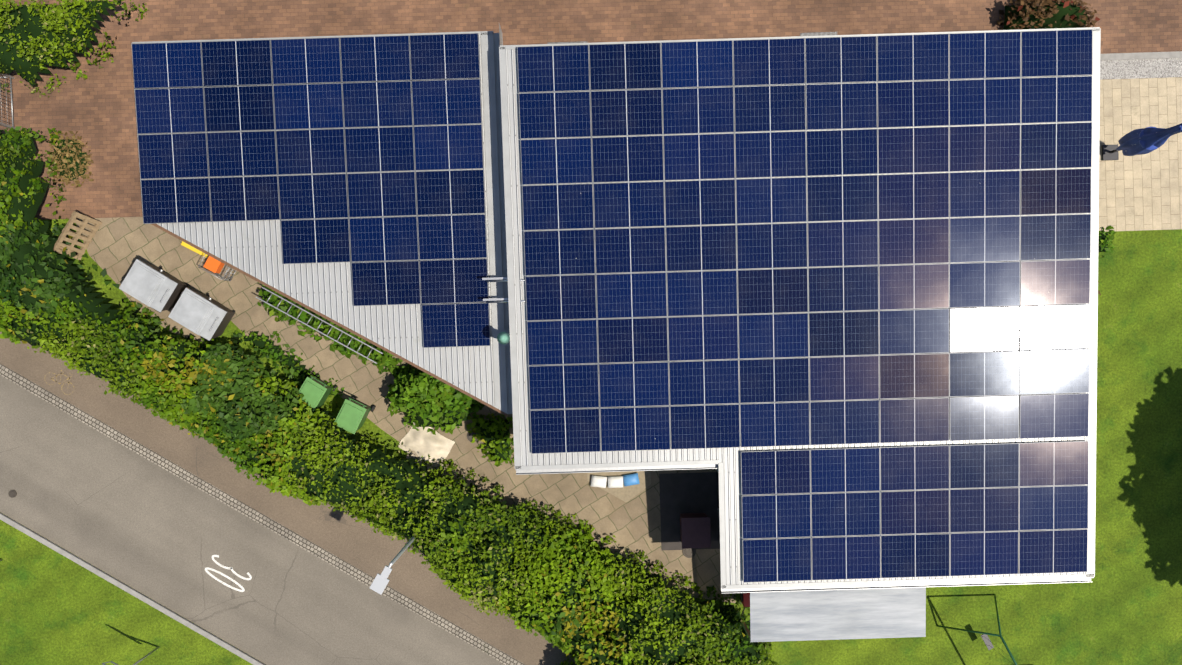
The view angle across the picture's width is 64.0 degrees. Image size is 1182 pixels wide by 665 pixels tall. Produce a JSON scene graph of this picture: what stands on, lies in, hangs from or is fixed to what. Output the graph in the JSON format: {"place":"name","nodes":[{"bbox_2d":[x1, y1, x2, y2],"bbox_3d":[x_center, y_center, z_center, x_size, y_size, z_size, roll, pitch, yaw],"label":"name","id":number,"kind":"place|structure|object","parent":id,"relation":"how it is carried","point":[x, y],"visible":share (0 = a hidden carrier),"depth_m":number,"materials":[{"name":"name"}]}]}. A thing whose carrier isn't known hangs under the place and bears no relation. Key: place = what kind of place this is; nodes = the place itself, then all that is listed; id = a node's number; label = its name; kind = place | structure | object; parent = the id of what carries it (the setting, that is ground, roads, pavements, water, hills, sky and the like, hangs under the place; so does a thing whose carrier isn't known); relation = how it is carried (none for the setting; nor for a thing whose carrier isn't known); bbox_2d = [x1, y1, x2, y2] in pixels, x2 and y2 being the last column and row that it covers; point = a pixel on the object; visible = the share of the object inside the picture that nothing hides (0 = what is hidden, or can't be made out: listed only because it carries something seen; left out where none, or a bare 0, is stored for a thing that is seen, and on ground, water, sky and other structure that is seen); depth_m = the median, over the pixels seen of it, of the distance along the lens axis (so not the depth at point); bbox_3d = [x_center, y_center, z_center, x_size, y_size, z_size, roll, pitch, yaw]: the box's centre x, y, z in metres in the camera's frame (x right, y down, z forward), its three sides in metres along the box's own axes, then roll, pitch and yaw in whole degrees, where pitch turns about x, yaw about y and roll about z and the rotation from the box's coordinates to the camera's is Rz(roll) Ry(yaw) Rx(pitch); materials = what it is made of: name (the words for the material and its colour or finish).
{"place":"outdoors","nodes":[
{"label":"outdoors","id":0,"kind":"place"},
{"bbox_2d":[0,73,15,128],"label":"gate","id":1,"kind":"structure","parent":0,"point":[11,105],"depth_m":25.68,"materials":[{"name":"grey metal"}]},
{"bbox_2d":[0,375,504,664],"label":"road","id":2,"kind":"structure","parent":0,"point":[123,514],"depth_m":25.96,"materials":[{"name":"grey asphalt"}]},
{"bbox_2d":[205,555,251,591],"bbox_3d":[-9.958,6.620,25.949,1.260,0.001,0.631,30,90,0],"label":"marking","id":3,"kind":"object","parent":2,"relation":"on","point":[226,576],"visible":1,"depth_m":25.95,"materials":[{"name":"white paint"}]},
{"bbox_2d":[76,217,735,602],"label":"paving slabs","id":4,"kind":"structure","parent":0,"point":[118,247],"depth_m":25.95,"materials":[{"name":"stone"}]},
{"bbox_2d":[53,211,101,259],"bbox_3d":[-13.862,-2.613,25.511,0.498,0.770,1.200,30,90,0],"label":"pallet","id":5,"kind":"object","parent":4,"relation":"on","point":[77,235],"visible":0.96,"depth_m":25.45,"materials":[{"name":"brown wood"}]},
{"bbox_2d":[119,259,187,312],"bbox_3d":[-11.602,-1.230,25.314,1.260,1.295,1.026,31,90,0],"label":"waste container","id":6,"kind":"object","parent":4,"relation":"on","point":[159,290],"visible":0.98,"depth_m":24.71,"materials":[{"name":"grey"}]},
{"bbox_2d":[181,241,208,257],"bbox_3d":[-10.817,-2.267,25.901,0.839,0.100,0.130,27,90,0],"label":"yellow board","id":7,"kind":"object","parent":4,"relation":"on","point":[186,245],"visible":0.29,"depth_m":25.85,"materials":[{"name":"yellow"}]},
{"bbox_2d":[168,287,234,340],"bbox_3d":[-10.313,-0.485,25.314,1.260,1.295,1.026,31,90,0],"label":"waste container","id":8,"kind":"object","parent":4,"relation":"on","point":[208,317],"visible":1,"depth_m":24.71,"materials":[{"name":"grey"}]},
{"bbox_2d":[198,255,235,280],"bbox_3d":[-10.033,-1.793,25.581,0.736,0.759,0.520,28,90,0],"label":"wire trolley","id":9,"kind":"object","parent":4,"relation":"on","point":[211,264],"visible":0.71,"depth_m":25.43,"materials":[{"name":"orange plastic"}]},
{"bbox_2d":[234,330,344,399],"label":"plants","id":10,"kind":"object","parent":4,"relation":"on","point":[264,343],"depth_m":25.83,"materials":[{"name":"green plant"}]},
{"bbox_2d":[299,374,337,412],"bbox_3d":[-7.390,1.612,25.426,0.650,1.070,0.806,31,90,0],"label":"wheelie bin","id":11,"kind":"object","parent":4,"relation":"on","point":[315,392],"visible":0.73,"depth_m":24.92,"materials":[{"name":"green plastic"}]},
{"bbox_2d":[257,285,402,375],"bbox_3d":[-7.138,-0.156,25.549,4.634,0.929,1.183,27,90,0],"label":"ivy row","id":12,"kind":"object","parent":4,"relation":"on","point":[385,359],"visible":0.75,"depth_m":25.41,"materials":[{"name":"green plant"}]},
{"bbox_2d":[256,287,382,363],"bbox_3d":[-7.193,-0.189,25.081,3.627,0.212,0.321,29,90,0],"label":"ladder","id":13,"kind":"object","parent":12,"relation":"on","point":[319,325],"visible":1,"depth_m":25.06,"materials":[{"name":"metal"}]},
{"bbox_2d":[8,430,695,557],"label":"manhole covers","id":14,"kind":"object","parent":4,"relation":"on","point":[689,553],"visible":0.85,"depth_m":25.92,"materials":[{"name":"metal"}]},
{"bbox_2d":[334,395,375,433],"bbox_3d":[-6.339,2.188,25.426,0.650,1.070,0.806,26,90,0],"label":"wheelie bin","id":15,"kind":"object","parent":4,"relation":"on","point":[352,415],"visible":0.96,"depth_m":24.89,"materials":[{"name":"green plastic"}]},
{"bbox_2d":[398,423,454,466],"bbox_3d":[-4.517,3.084,25.822,1.298,0.238,0.994,33,90,0],"label":"tarpaulin","id":16,"kind":"object","parent":4,"relation":"on","point":[420,442],"visible":0.69,"depth_m":25.85,"materials":[{"name":"beige fabric"}]},
{"bbox_2d":[385,364,484,434],"bbox_3d":[-4.189,1.638,25.140,2.827,1.747,2.326,-2,90,0],"label":"bush","id":17,"kind":"object","parent":4,"relation":"on","point":[420,398],"visible":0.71,"depth_m":24.75,"materials":[{"name":"green plant"}]},
{"bbox_2d":[406,449,464,481],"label":"planks","id":18,"kind":"object","parent":4,"relation":"on","point":[436,464],"visible":0.38,"depth_m":25.88,"materials":[{"name":"grey wood"}]},
{"bbox_2d":[466,413,513,466],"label":"shade plants","id":19,"kind":"object","parent":4,"relation":"on","point":[494,433],"visible":0.94,"depth_m":25.66,"materials":[{"name":"green plant"}]},
{"bbox_2d":[587,471,650,501],"bbox_3d":[0.775,4.178,25.949,1.751,0.001,0.990,-2,90,0],"label":"concrete pad","id":20,"kind":"object","parent":4,"relation":"on","point":[625,493],"visible":0.5,"depth_m":25.95,"materials":[{"name":"beige concrete"}]},
{"bbox_2d":[591,473,639,487],"bbox_3d":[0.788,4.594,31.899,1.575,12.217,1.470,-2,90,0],"label":"storage boxes","id":21,"kind":"object","parent":20,"relation":"on","point":[616,481],"visible":0.94,"depth_m":25.82,"materials":[{"name":"white plastic"}]},
{"bbox_2d":[659,472,719,550],"bbox_3d":[2.930,4.898,25.947,2.055,0.001,2.106,-2,90,0],"label":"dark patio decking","id":22,"kind":"object","parent":4,"relation":"on","point":[682,493],"visible":0.6,"depth_m":25.95,"materials":[{"name":"black wood"}]},
{"bbox_2d":[680,513,710,548],"bbox_3d":[2.798,5.342,25.556,0.780,0.810,0.845,-2,90,0],"label":"storage box","id":23,"kind":"object","parent":22,"relation":"on","point":[695,530],"visible":1,"depth_m":25.15,"materials":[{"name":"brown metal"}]},
{"bbox_2d":[0,219,1181,664],"bbox_3d":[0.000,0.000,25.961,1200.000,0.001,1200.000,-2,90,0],"label":"lawn","id":24,"kind":"structure","parent":0,"point":[1124,607],"depth_m":25.96,"materials":[{"name":"green plant"}]},
{"bbox_2d":[102,646,159,664],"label":"clothes post","id":25,"kind":"object","parent":24,"relation":"on","point":[145,656],"visible":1,"depth_m":24.96,"materials":[{"name":"grey metal"}]},
{"bbox_2d":[0,513,264,664],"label":"kerb","id":26,"kind":"structure","parent":24,"relation":"on","point":[128,589],"depth_m":25.87,"materials":[{"name":"concrete"}]},
{"bbox_2d":[0,364,524,664],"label":"cobble gutter","id":27,"kind":"object","parent":24,"relation":"on","point":[251,513],"visible":1,"depth_m":25.95,"materials":[{"name":"grey stone"}]},
{"bbox_2d":[0,332,576,664],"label":"footpath","id":28,"kind":"structure","parent":24,"relation":"on","point":[362,546],"depth_m":25.96,"materials":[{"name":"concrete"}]},
{"bbox_2d":[44,370,73,394],"bbox_3d":[-14.532,1.306,25.949,0.905,0.001,0.580,30,90,0],"label":"bicycle marking","id":29,"kind":"object","parent":28,"relation":"on","point":[60,374],"visible":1,"depth_m":25.95,"materials":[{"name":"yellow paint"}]},
{"bbox_2d":[370,535,414,594],"bbox_3d":[-4.700,5.537,23.691,0.310,4.540,0.770,30,90,0],"label":"street lamp","id":30,"kind":"object","parent":28,"relation":"on","point":[380,582],"visible":0.77,"depth_m":21.43,"materials":[{"name":"grey metal"}]},
{"bbox_2d":[0,126,778,664],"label":"hedge","id":31,"kind":"object","parent":24,"relation":"on","point":[570,590],"visible":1,"depth_m":24.34,"materials":[{"name":"green plant"}]},
{"bbox_2d":[0,0,1181,219],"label":"brick paving","id":32,"kind":"structure","parent":24,"relation":"on","point":[96,110],"depth_m":25.96,"materials":[{"name":"brown brick"}]},
{"bbox_2d":[47,131,93,187],"bbox_3d":[-14.273,-4.745,25.817,1.283,0.303,1.563,-2,90,0],"label":"shrub","id":33,"kind":"object","parent":32,"relation":"on","point":[73,160],"visible":0.9,"depth_m":25.86,"materials":[{"name":"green plant"}]},
{"bbox_2d":[0,0,148,97],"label":"tree","id":34,"kind":"object","parent":32,"relation":"on","point":[35,36],"visible":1,"depth_m":24.64,"materials":[{"name":"green plant"}]},
{"bbox_2d":[547,32,836,43],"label":"drain gratings","id":35,"kind":"object","parent":32,"relation":"on","point":[817,33],"visible":0.58,"depth_m":25.94,"materials":[{"name":"metal"}]},
{"bbox_2d":[996,0,1099,29],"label":"dry shrub","id":36,"kind":"object","parent":32,"relation":"on","point":[1038,14],"visible":0.9,"depth_m":25.22,"materials":[{"name":"red plant"}]},
{"bbox_2d":[1100,51,1181,60],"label":"terrace edging","id":37,"kind":"object","parent":32,"relation":"on","point":[1143,55],"depth_m":25.93,"materials":[{"name":"concrete"}]},
{"bbox_2d":[716,469,719,531],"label":"building walls","id":38,"kind":"structure","parent":24,"relation":"on","point":[717,474],"depth_m":25.76,"materials":[{"name":"white paint"}]},
{"bbox_2d":[506,49,1090,584],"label":"roof","id":39,"kind":"structure","parent":38,"relation":"on","point":[730,459],"depth_m":22.48,"materials":[{"name":"grey metal"}]},
{"bbox_2d":[499,24,501,44],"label":"roof step cladding","id":40,"kind":"structure","parent":39,"relation":"attached to","point":[500,33],"depth_m":22.03,"materials":[{"name":"grey metal"}]},
{"bbox_2d":[482,277,525,302],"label":"cable rails","id":41,"kind":"object","parent":39,"relation":"attached to","point":[495,279],"visible":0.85,"depth_m":22.48,"materials":[{"name":"silver metal"}]},
{"bbox_2d":[499,27,1100,588],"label":"roof trim","id":42,"kind":"structure","parent":39,"relation":"on","point":[1093,213],"depth_m":22.30,"materials":[{"name":"grey metal"}]},
{"bbox_2d":[516,464,1091,592],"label":"gutters","id":43,"kind":"object","parent":39,"relation":"attached to","point":[681,467],"visible":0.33,"depth_m":22.84,"materials":[{"name":"white metal"}]},
{"bbox_2d":[517,29,1092,453],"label":"solar panels","id":44,"kind":"object","parent":39,"relation":"on","point":[697,156],"visible":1,"depth_m":22.01,"materials":[{"name":"blue glass"}]},
{"bbox_2d":[741,441,1088,582],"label":"solar panels","id":45,"kind":"object","parent":39,"relation":"on","point":[980,509],"visible":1,"depth_m":22.51,"materials":[{"name":"blue glass"}]},
{"bbox_2d":[740,593,749,606],"bbox_3d":[4.197,7.126,25.661,0.240,0.500,0.500,-2,90,0],"label":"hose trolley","id":46,"kind":"object","parent":24,"relation":"on","point":[745,599],"visible":0.46,"depth_m":25.41,"materials":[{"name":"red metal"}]},
{"bbox_2d":[736,587,925,641],"bbox_3d":[6.138,6.803,24.686,4.366,2.550,1.723,-2,90,0],"label":"canopy","id":47,"kind":"object","parent":24,"relation":"on","point":[839,614],"visible":0.79,"depth_m":23.52,"materials":[{"name":"silver metal"}]},
{"bbox_2d":[936,594,1033,664],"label":"swing frame","id":48,"kind":"object","parent":24,"relation":"on","point":[987,641],"visible":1,"depth_m":24.88,"materials":[{"name":"green paint"}]},
{"bbox_2d":[1098,225,1115,257],"bbox_3d":[13.984,-2.478,25.738,0.830,0.451,0.912,-2,90,0],"label":"bush","id":49,"kind":"object","parent":24,"relation":"on","point":[1105,239],"depth_m":25.70,"materials":[{"name":"green plant"}]},
{"bbox_2d":[1099,77,1181,231],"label":"beige paving","id":50,"kind":"structure","parent":24,"relation":"on","point":[1140,192],"depth_m":25.95,"materials":[{"name":"beige stone"}]},
{"bbox_2d":[1101,123,1181,160],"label":"parasol","id":51,"kind":"object","parent":50,"relation":"on","point":[1146,140],"visible":1,"depth_m":24.16,"materials":[{"name":"fabric"}]},
{"bbox_2d":[1100,58,1181,79],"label":"gravel strip","id":52,"kind":"object","parent":24,"relation":"on","point":[1141,68],"depth_m":25.95,"materials":[{"name":"white gravel"}]},
{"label":"low building walls","id":53,"kind":"object","parent":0,"visible":0},
{"bbox_2d":[143,35,507,410],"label":"roof","id":54,"kind":"structure","parent":53,"relation":"on","point":[253,248],"depth_m":22.92,"materials":[{"name":"grey metal"}]},
{"bbox_2d":[131,33,490,347],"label":"solar panels","id":55,"kind":"object","parent":54,"relation":"on","point":[450,146],"visible":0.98,"depth_m":22.56,"materials":[{"name":"blue glass"}]},
{"bbox_2d":[131,31,507,413],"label":"roof trim","id":56,"kind":"structure","parent":54,"relation":"on","point":[492,171],"depth_m":22.73,"materials":[{"name":"grey metal"}]},
{"bbox_2d":[152,224,507,416],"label":"roof fascia","id":57,"kind":"structure","parent":54,"relation":"attached to","point":[330,319],"depth_m":22.99,"materials":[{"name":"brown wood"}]},
{"bbox_2d":[494,33,512,413],"bbox_3d":[-2.076,-2.566,22.887,0.204,0.753,9.131,-2,90,0],"label":"valley gutter","id":58,"kind":"object","parent":54,"relation":"attached to","point":[502,196],"visible":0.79,"depth_m":22.83,"materials":[{"name":"grey metal"}]},
{"bbox_2d":[497,329,509,346],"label":"dome","id":59,"kind":"structure","parent":54,"relation":"on","point":[503,338],"depth_m":21.94,"materials":[{"name":"teal metal"}]}
]}

